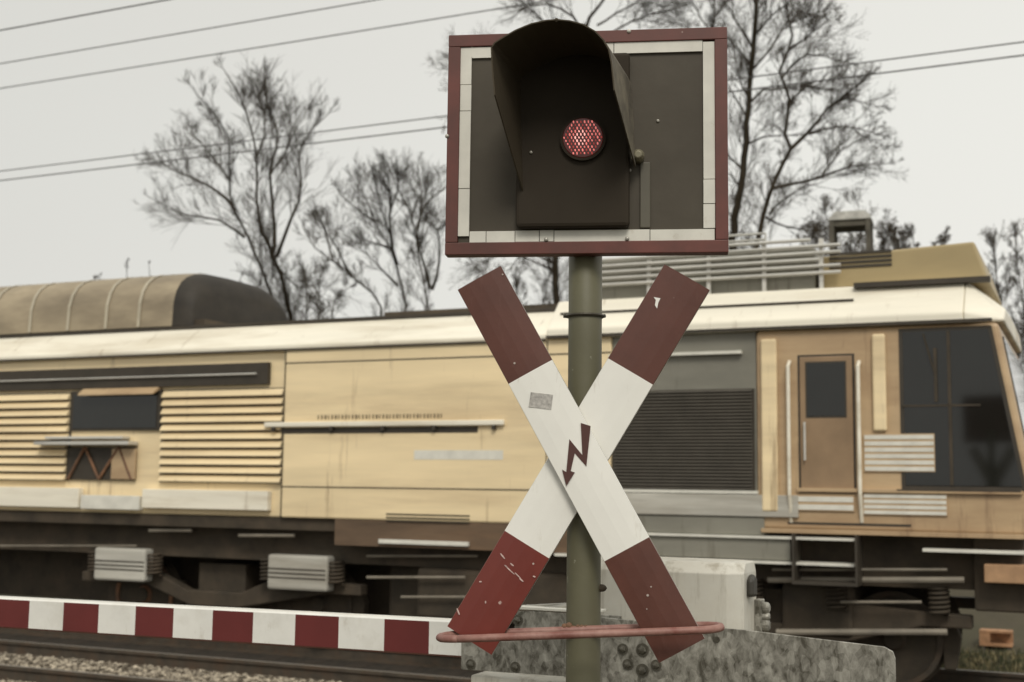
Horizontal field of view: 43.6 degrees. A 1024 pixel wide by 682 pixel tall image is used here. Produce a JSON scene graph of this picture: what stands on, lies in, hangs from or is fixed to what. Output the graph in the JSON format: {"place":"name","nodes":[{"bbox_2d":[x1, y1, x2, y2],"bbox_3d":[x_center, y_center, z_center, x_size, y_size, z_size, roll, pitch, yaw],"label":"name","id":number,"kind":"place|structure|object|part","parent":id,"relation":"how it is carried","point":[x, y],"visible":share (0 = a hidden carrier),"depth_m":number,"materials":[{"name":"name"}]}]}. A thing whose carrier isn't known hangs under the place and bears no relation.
{"place":"outdoors","nodes":[
{"label":"outdoors","id":0,"kind":"place"},
{"bbox_2d":[0,0,166,30],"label":"overhead wire","id":1,"kind":"object","parent":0,"point":[83,15],"visible":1,"depth_m":17.35,"materials":[{"name":"grey metal"}]},
{"bbox_2d":[0,0,375,63],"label":"overhead wire","id":2,"kind":"object","parent":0,"point":[191,31],"visible":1,"depth_m":18.08,"materials":[{"name":"grey metal"}]},
{"bbox_2d":[0,0,552,88],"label":"overhead wire","id":3,"kind":"object","parent":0,"point":[285,42],"visible":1,"depth_m":21.07,"materials":[{"name":"grey metal"}]},
{"bbox_2d":[0,589,1023,672],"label":"embankment","id":4,"kind":"structure","parent":0,"point":[1014,622],"depth_m":17.30,"materials":[{"name":"soil"}]},
{"bbox_2d":[93,258,267,286],"bbox_3d":[-7.404,1.002,26.724,3.286,5.493,3.957,6,-8,-40],"label":"bare shrub","id":5,"kind":"object","parent":4,"relation":"on","point":[127,261],"visible":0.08,"depth_m":26.78,"materials":[{"name":"brown plant"}]},
{"bbox_2d":[133,49,376,320],"bbox_3d":[-6.062,-1.486,27.896,4.722,10.737,4.679,6,-8,-38],"label":"bare tree","id":6,"kind":"object","parent":4,"relation":"on","point":[273,252],"visible":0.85,"depth_m":27.49,"materials":[{"name":"brown plant"}]},
{"bbox_2d":[296,256,360,319],"bbox_3d":[-3.666,0.867,25.690,1.473,5.622,2.787,1,-6,0],"label":"bare shrub","id":7,"kind":"object","parent":4,"relation":"on","point":[337,296],"visible":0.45,"depth_m":25.85,"materials":[{"name":"brown plant"}]},
{"bbox_2d":[291,182,392,319],"bbox_3d":[-3.915,0.227,26.182,2.568,7.004,3.237,7,-9,-43],"label":"bare tree","id":8,"kind":"object","parent":4,"relation":"on","point":[315,212],"visible":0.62,"depth_m":26.27,"materials":[{"name":"brown plant"}]},
{"bbox_2d":[319,146,425,311],"bbox_3d":[-3.065,-0.173,27.520,3.262,8.116,3.021,-2,-7,19],"label":"bare tree","id":9,"kind":"object","parent":4,"relation":"on","point":[382,181],"visible":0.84,"depth_m":27.82,"materials":[{"name":"brown plant"}]},
{"bbox_2d":[378,151,445,310],"bbox_3d":[-1.881,-0.410,29.966,2.156,9.161,4.060,5,-8,-35],"label":"bare tree","id":10,"kind":"object","parent":4,"relation":"on","point":[416,233],"visible":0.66,"depth_m":30.44,"materials":[{"name":"brown plant"}]},
{"bbox_2d":[472,257,565,304],"bbox_3d":[-0.188,0.854,27.427,1.810,6.120,3.182,7,-9,-44],"label":"bare shrub","id":11,"kind":"object","parent":4,"relation":"on","point":[517,281],"visible":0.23,"depth_m":27.16,"materials":[{"name":"brown plant"}]},
{"bbox_2d":[420,0,700,303],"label":"bare tree","id":12,"kind":"object","parent":4,"relation":"on","point":[555,278],"visible":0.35,"depth_m":29.64,"materials":[{"name":"brown plant"}]},
{"bbox_2d":[639,0,730,28],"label":"bare tree","id":13,"kind":"object","parent":4,"relation":"on","point":[714,20],"visible":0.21,"depth_m":31.34,"materials":[{"name":"brown plant"}]},
{"bbox_2d":[690,0,848,249],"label":"bare tree","id":14,"kind":"object","parent":4,"relation":"on","point":[750,67],"visible":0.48,"depth_m":26.69,"materials":[{"name":"brown plant"}]},
{"bbox_2d":[728,0,909,249],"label":"bare tree","id":15,"kind":"object","parent":4,"relation":"on","point":[846,96],"visible":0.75,"depth_m":25.65,"materials":[{"name":"brown plant"}]},
{"bbox_2d":[795,187,915,256],"bbox_3d":[6.385,0.271,24.116,2.228,6.700,3.982,5,-8,-32],"label":"bare shrub","id":16,"kind":"object","parent":4,"relation":"on","point":[853,239],"visible":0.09,"depth_m":24.32,"materials":[{"name":"brown plant"}]},
{"bbox_2d":[886,222,950,249],"bbox_3d":[7.892,0.561,24.814,1.239,6.313,2.693,-1,-7,13],"label":"bare shrub","id":17,"kind":"object","parent":4,"relation":"on","point":[945,239],"visible":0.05,"depth_m":24.36,"materials":[{"name":"brown plant"}]},
{"bbox_2d":[979,628,1012,650],"bbox_3d":[6.218,3.874,16.428,0.390,0.322,0.260,-2,-7,24],"label":"rusty crate","id":18,"kind":"object","parent":4,"relation":"on","point":[997,637],"visible":0.86,"depth_m":16.39,"materials":[{"name":"orange metal"}]},
{"bbox_2d":[977,219,1023,378],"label":"bare shrub","id":19,"kind":"object","parent":4,"relation":"on","point":[992,241],"visible":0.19,"depth_m":22.42,"materials":[{"name":"brown plant"}]},
{"bbox_2d":[0,54,1023,180],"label":"overhead wire","id":20,"kind":"object","parent":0,"point":[446,126],"visible":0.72,"depth_m":21.54,"materials":[{"name":"grey metal"}]},
{"bbox_2d":[0,41,1023,171],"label":"overhead wire","id":21,"kind":"object","parent":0,"point":[446,115],"visible":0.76,"depth_m":20.66,"materials":[{"name":"grey metal"}]},
{"bbox_2d":[0,0,1023,377],"label":"sky","id":22,"kind":"structure","parent":0,"point":[960,127],"materials":[{"name":"white"}]},
{"bbox_2d":[941,645,1023,673],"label":"grass","id":23,"kind":"structure","parent":0,"point":[988,663],"depth_m":15.84,"materials":[{"name":"green plant"}]},
{"label":"ground","id":24,"kind":"structure","parent":0,"visible":0},
{"bbox_2d":[0,633,480,677],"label":"ballast bed","id":25,"kind":"object","parent":24,"relation":"on","point":[341,663],"depth_m":15.16,"materials":[{"name":"grey gravel"}]},
{"bbox_2d":[0,652,340,681],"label":"ballast","id":26,"kind":"structure","parent":25,"relation":"on","point":[114,668],"depth_m":13.73,"materials":[{"name":"gravel"}]},
{"bbox_2d":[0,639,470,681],"bbox_3d":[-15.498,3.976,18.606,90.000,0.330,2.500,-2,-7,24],"label":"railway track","id":27,"kind":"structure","parent":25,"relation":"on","point":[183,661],"depth_m":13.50,"materials":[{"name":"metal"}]},
{"bbox_2d":[0,628,1023,681],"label":"railway track","id":28,"kind":"structure","parent":25,"relation":"on","point":[410,662],"depth_m":15.13,"materials":[{"name":"metal"}]},
{"bbox_2d":[0,232,1023,681],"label":"work train","id":29,"kind":"object","parent":28,"relation":"on","point":[832,446],"visible":0.71,"depth_m":13.78,"materials":[{"name":"yellow paint"}]},
{"bbox_3d":[-4.938,0.867,15.936,1.438,0.499,0.047,-2,-7,24],"label":"side window","id":30,"kind":"part","parent":29,"relation":"part of","materials":[{"name":"black glass"}]},
{"bbox_3d":[-4.783,1.513,15.765,0.376,0.376,0.020,-2,-7,24],"label":"niche door","id":31,"kind":"part","parent":29,"relation":"part of","materials":[{"name":"paint"}]},
{"bbox_3d":[2.999,0.786,12.225,0.501,1.289,0.061,-2,-7,24],"label":"cab door","id":32,"kind":"part","parent":29,"relation":"part of","materials":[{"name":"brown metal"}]},
{"bbox_2d":[828,210,873,255],"bbox_3d":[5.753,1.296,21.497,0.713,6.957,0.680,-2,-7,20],"label":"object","id":33,"kind":"object","parent":29,"relation":"attached to","point":[850,221],"visible":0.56,"depth_m":21.61,"materials":[{"name":"grey metal"}]},
{"bbox_3d":[4.104,0.611,11.753,1.022,1.437,0.037,-2,-7,24],"label":"cab window","id":34,"kind":"part","parent":29,"relation":"part of","materials":[{"name":"black glass"}]},
{"bbox_2d":[0,556,895,681],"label":"crossing barrier","id":35,"kind":"object","parent":24,"relation":"on","point":[744,645],"visible":0.88,"depth_m":5.13,"materials":[{"name":"metal"}]},
{"bbox_2d":[436,18,728,681],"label":"crossing signal","id":36,"kind":"object","parent":24,"relation":"on","point":[584,148],"visible":1,"depth_m":4.04,"materials":[{"name":"metal"}]}
]}

